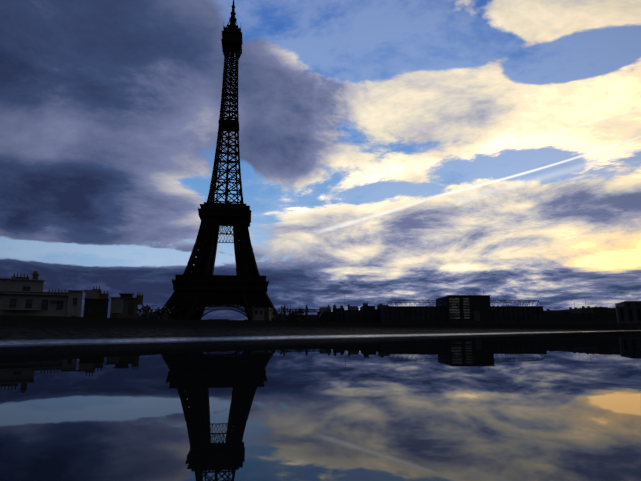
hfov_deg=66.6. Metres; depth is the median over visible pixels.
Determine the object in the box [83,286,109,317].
building
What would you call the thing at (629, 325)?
forecourt block
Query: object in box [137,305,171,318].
tree
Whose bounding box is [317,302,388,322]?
paris roofs
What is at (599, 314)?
skyline blocks
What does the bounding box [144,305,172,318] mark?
tree trunk
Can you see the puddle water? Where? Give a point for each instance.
(560, 406)
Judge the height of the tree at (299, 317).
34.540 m
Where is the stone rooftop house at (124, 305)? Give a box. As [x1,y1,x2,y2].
[109,292,143,317]
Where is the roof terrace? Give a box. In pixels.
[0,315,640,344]
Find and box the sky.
[0,0,640,319]
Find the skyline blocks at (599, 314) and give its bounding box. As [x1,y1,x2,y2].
[150,306,616,322]
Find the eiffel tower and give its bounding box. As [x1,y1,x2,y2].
[161,0,277,319]
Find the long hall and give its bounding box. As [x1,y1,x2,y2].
[379,289,543,322]
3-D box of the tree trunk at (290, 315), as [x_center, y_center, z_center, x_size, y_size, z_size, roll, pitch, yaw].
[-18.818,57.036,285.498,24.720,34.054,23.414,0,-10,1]
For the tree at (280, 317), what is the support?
on the ground
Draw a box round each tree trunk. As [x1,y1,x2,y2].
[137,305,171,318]
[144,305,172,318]
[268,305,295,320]
[270,311,305,320]
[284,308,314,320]
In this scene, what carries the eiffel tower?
on the ground
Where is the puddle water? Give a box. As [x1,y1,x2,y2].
[0,331,640,480]
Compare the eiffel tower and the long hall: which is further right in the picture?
the long hall
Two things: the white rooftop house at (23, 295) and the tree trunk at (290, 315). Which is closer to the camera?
the white rooftop house at (23, 295)
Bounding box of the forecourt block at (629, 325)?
[365,321,640,329]
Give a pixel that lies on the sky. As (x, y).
(390, 150)
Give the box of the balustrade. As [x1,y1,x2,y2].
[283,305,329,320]
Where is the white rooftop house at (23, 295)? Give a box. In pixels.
[0,271,83,316]

